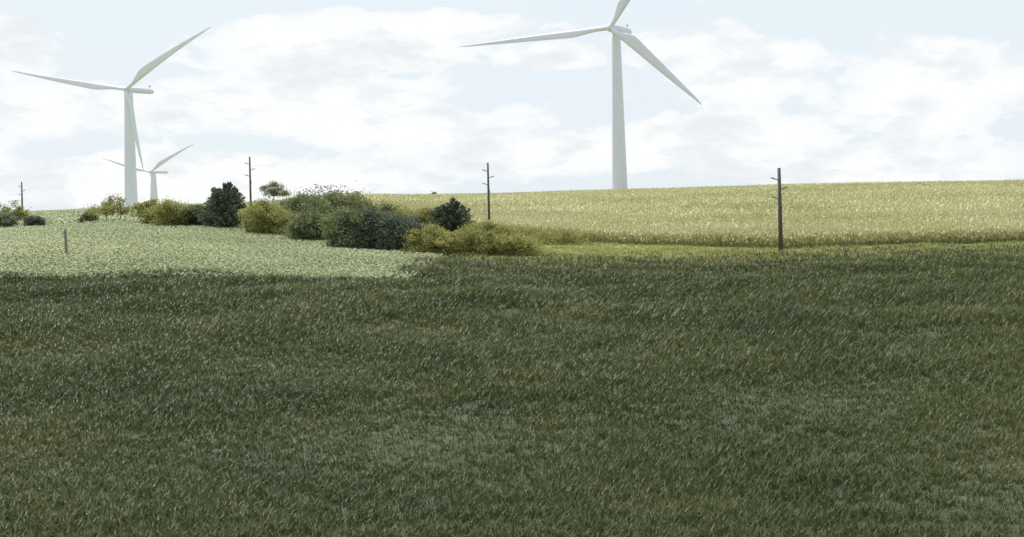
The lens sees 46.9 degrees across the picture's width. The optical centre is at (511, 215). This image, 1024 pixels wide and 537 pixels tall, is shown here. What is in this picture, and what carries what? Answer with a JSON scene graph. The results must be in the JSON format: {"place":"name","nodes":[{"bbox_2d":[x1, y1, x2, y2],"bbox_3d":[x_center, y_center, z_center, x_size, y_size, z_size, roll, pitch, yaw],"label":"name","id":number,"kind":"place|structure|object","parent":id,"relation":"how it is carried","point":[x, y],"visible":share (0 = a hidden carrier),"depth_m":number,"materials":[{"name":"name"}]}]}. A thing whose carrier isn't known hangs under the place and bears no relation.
{"place":"outdoors","nodes":[
{"label":"outdoors","id":0,"kind":"place"},
{"bbox_2d":[0,201,441,279],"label":"bean field","id":1,"kind":"structure","parent":0,"point":[63,216],"depth_m":122.80,"materials":[{"name":"green plant"}]},
{"bbox_2d":[0,193,1023,536],"bbox_3d":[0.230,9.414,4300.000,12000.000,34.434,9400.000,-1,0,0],"label":"ground","id":2,"kind":"structure","parent":0,"point":[748,403],"depth_m":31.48,"materials":[{"name":"green plant"}]},
{"bbox_2d":[0,211,18,226],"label":"shrub","id":3,"kind":"object","parent":2,"relation":"on","point":[7,219],"visible":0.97,"depth_m":180.81,"materials":[{"name":"green plant"}]},
{"bbox_2d":[0,200,31,220],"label":"deciduous tree","id":4,"kind":"object","parent":2,"relation":"on","point":[18,212],"visible":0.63,"depth_m":188.92,"materials":[{"name":"green plant"}]},
{"bbox_2d":[18,182,23,206],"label":"utility pole","id":5,"kind":"object","parent":2,"relation":"on","point":[22,190],"visible":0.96,"depth_m":329.83,"materials":[{"name":"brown wood"}]},
{"bbox_2d":[7,159,1008,201],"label":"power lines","id":6,"kind":"object","parent":5,"relation":"attached to","point":[579,185],"visible":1,"depth_m":176.77,"materials":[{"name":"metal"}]},
{"bbox_2d":[23,215,46,226],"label":"shrub","id":7,"kind":"object","parent":2,"relation":"on","point":[32,220],"visible":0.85,"depth_m":182.48,"materials":[{"name":"green plant"}]},
{"bbox_2d":[64,229,67,252],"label":"fence post","id":8,"kind":"object","parent":2,"relation":"on","point":[65,240],"visible":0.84,"depth_m":114.89,"materials":[{"name":"grey wood"}]},
{"bbox_2d":[77,211,99,222],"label":"shrub","id":9,"kind":"object","parent":2,"relation":"on","point":[87,216],"visible":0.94,"depth_m":204.98,"materials":[{"name":"green plant"}]},
{"bbox_2d":[83,193,134,219],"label":"deciduous tree","id":10,"kind":"object","parent":2,"relation":"on","point":[107,207],"visible":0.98,"depth_m":209.82,"materials":[{"name":"green plant"}]},
{"bbox_2d":[10,27,210,206],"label":"wind turbine","id":11,"kind":"object","parent":2,"relation":"on","point":[130,140],"visible":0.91,"depth_m":796.77,"materials":[{"name":"paint"}]},
{"bbox_2d":[124,198,158,220],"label":"deciduous tree","id":12,"kind":"object","parent":2,"relation":"on","point":[144,204],"visible":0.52,"depth_m":189.96,"materials":[{"name":"green plant"}]},
{"bbox_2d":[101,144,192,202],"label":"wind turbine","id":13,"kind":"object","parent":2,"relation":"on","point":[153,189],"visible":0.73,"depth_m":1725.49,"materials":[{"name":"paint"}]},
{"bbox_2d":[139,206,165,224],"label":"shrub","id":14,"kind":"object","parent":2,"relation":"on","point":[146,217],"visible":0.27,"depth_m":182.26,"materials":[{"name":"green plant"}]},
{"bbox_2d":[141,196,202,226],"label":"shrub","id":15,"kind":"object","parent":2,"relation":"on","point":[170,215],"visible":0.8,"depth_m":177.91,"materials":[{"name":"green plant"}]},
{"bbox_2d":[176,203,214,226],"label":"shrub","id":16,"kind":"object","parent":2,"relation":"on","point":[192,212],"visible":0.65,"depth_m":178.54,"materials":[{"name":"green plant"}]},
{"bbox_2d":[198,181,246,227],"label":"cedar tree","id":17,"kind":"object","parent":2,"relation":"on","point":[221,208],"visible":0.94,"depth_m":173.52,"materials":[{"name":"green plant"}]},
{"bbox_2d":[245,157,254,205],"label":"utility pole","id":18,"kind":"object","parent":2,"relation":"on","point":[250,192],"visible":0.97,"depth_m":229.86,"materials":[{"name":"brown wood"}]},
{"bbox_2d":[235,197,295,234],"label":"shrub","id":19,"kind":"object","parent":2,"relation":"on","point":[260,216],"visible":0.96,"depth_m":161.51,"materials":[{"name":"green plant"}]},
{"bbox_2d":[257,181,291,198],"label":"deciduous tree","id":20,"kind":"object","parent":2,"relation":"on","point":[274,191],"visible":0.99,"depth_m":379.46,"materials":[{"name":"green plant"}]},
{"bbox_2d":[269,187,336,220],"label":"deciduous tree","id":21,"kind":"object","parent":2,"relation":"on","point":[296,203],"visible":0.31,"depth_m":177.75,"materials":[{"name":"green plant"}]},
{"bbox_2d":[279,204,335,240],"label":"shrub","id":22,"kind":"object","parent":2,"relation":"on","point":[302,226],"visible":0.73,"depth_m":152.66,"materials":[{"name":"green plant"}]},
{"bbox_2d":[307,180,382,226],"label":"deciduous tree","id":23,"kind":"object","parent":2,"relation":"on","point":[334,194],"visible":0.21,"depth_m":185.62,"materials":[{"name":"green plant"}]},
{"bbox_2d":[314,204,387,248],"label":"shrub","id":24,"kind":"object","parent":2,"relation":"on","point":[340,239],"visible":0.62,"depth_m":137.31,"materials":[{"name":"green plant"}]},
{"bbox_2d":[333,210,392,250],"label":"shrub","id":25,"kind":"object","parent":2,"relation":"on","point":[364,232],"visible":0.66,"depth_m":137.04,"materials":[{"name":"green plant"}]},
{"bbox_2d":[345,191,389,215],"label":"deciduous tree","id":26,"kind":"object","parent":2,"relation":"on","point":[365,201],"visible":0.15,"depth_m":191.06,"materials":[{"name":"green plant"}]},
{"bbox_2d":[344,201,426,249],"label":"shrub","id":27,"kind":"object","parent":2,"relation":"on","point":[397,228],"visible":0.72,"depth_m":136.79,"materials":[{"name":"green plant"}]},
{"bbox_2d":[372,194,418,222],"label":"shrub","id":28,"kind":"object","parent":2,"relation":"on","point":[401,209],"visible":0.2,"depth_m":208.77,"materials":[{"name":"green plant"}]},
{"bbox_2d":[403,214,431,246],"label":"shrub","id":29,"kind":"object","parent":2,"relation":"on","point":[421,227],"visible":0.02,"depth_m":143.78,"materials":[{"name":"green plant"}]},
{"bbox_2d":[402,203,438,226],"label":"shrub","id":30,"kind":"object","parent":2,"relation":"on","point":[423,213],"visible":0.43,"depth_m":204.64,"materials":[{"name":"green plant"}]},
{"bbox_2d":[399,220,466,254],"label":"shrub","id":31,"kind":"object","parent":2,"relation":"on","point":[437,240],"visible":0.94,"depth_m":134.82,"materials":[{"name":"green plant"}]},
{"bbox_2d":[424,197,476,230],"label":"cedar tree","id":32,"kind":"object","parent":2,"relation":"on","point":[448,219],"visible":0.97,"depth_m":203.44,"materials":[{"name":"green plant"}]},
{"bbox_2d":[443,223,504,255],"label":"shrub","id":33,"kind":"object","parent":2,"relation":"on","point":[470,234],"visible":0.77,"depth_m":136.74,"materials":[{"name":"green plant"}]},
{"bbox_2d":[459,219,500,233],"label":"shrub","id":34,"kind":"object","parent":2,"relation":"on","point":[488,224],"visible":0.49,"depth_m":198.12,"materials":[{"name":"green plant"}]},
{"bbox_2d":[482,163,493,219],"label":"utility pole","id":35,"kind":"object","parent":2,"relation":"on","point":[488,191],"visible":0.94,"depth_m":201.85,"materials":[{"name":"brown wood"}]},
{"bbox_2d":[470,229,546,256],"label":"shrub","id":36,"kind":"object","parent":2,"relation":"on","point":[514,245],"visible":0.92,"depth_m":136.48,"materials":[{"name":"green plant"}]},
{"bbox_2d":[487,222,545,237],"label":"shrub","id":37,"kind":"object","parent":2,"relation":"on","point":[508,229],"visible":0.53,"depth_m":187.21,"materials":[{"name":"green plant"}]},
{"bbox_2d":[523,225,592,244],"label":"shrub","id":38,"kind":"object","parent":2,"relation":"on","point":[565,237],"visible":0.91,"depth_m":177.65,"materials":[{"name":"green plant"}]},
{"bbox_2d":[460,0,701,188],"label":"wind turbine","id":39,"kind":"object","parent":2,"relation":"on","point":[642,50],"visible":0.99,"depth_m":577.30,"materials":[{"name":"paint"}]},
{"bbox_2d":[771,168,787,252],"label":"utility pole","id":40,"kind":"object","parent":2,"relation":"on","point":[780,226],"visible":0.97,"depth_m":143.81,"materials":[{"name":"brown wood"}]},
{"bbox_2d":[0,0,1023,210],"label":"sky","id":41,"kind":"structure","parent":0,"point":[388,90],"materials":[{"name":"white"}]},
{"bbox_2d":[238,179,1023,248],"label":"corn field","id":42,"kind":"structure","parent":0,"point":[972,210],"depth_m":228.24,"materials":[{"name":"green plant"}]}
]}

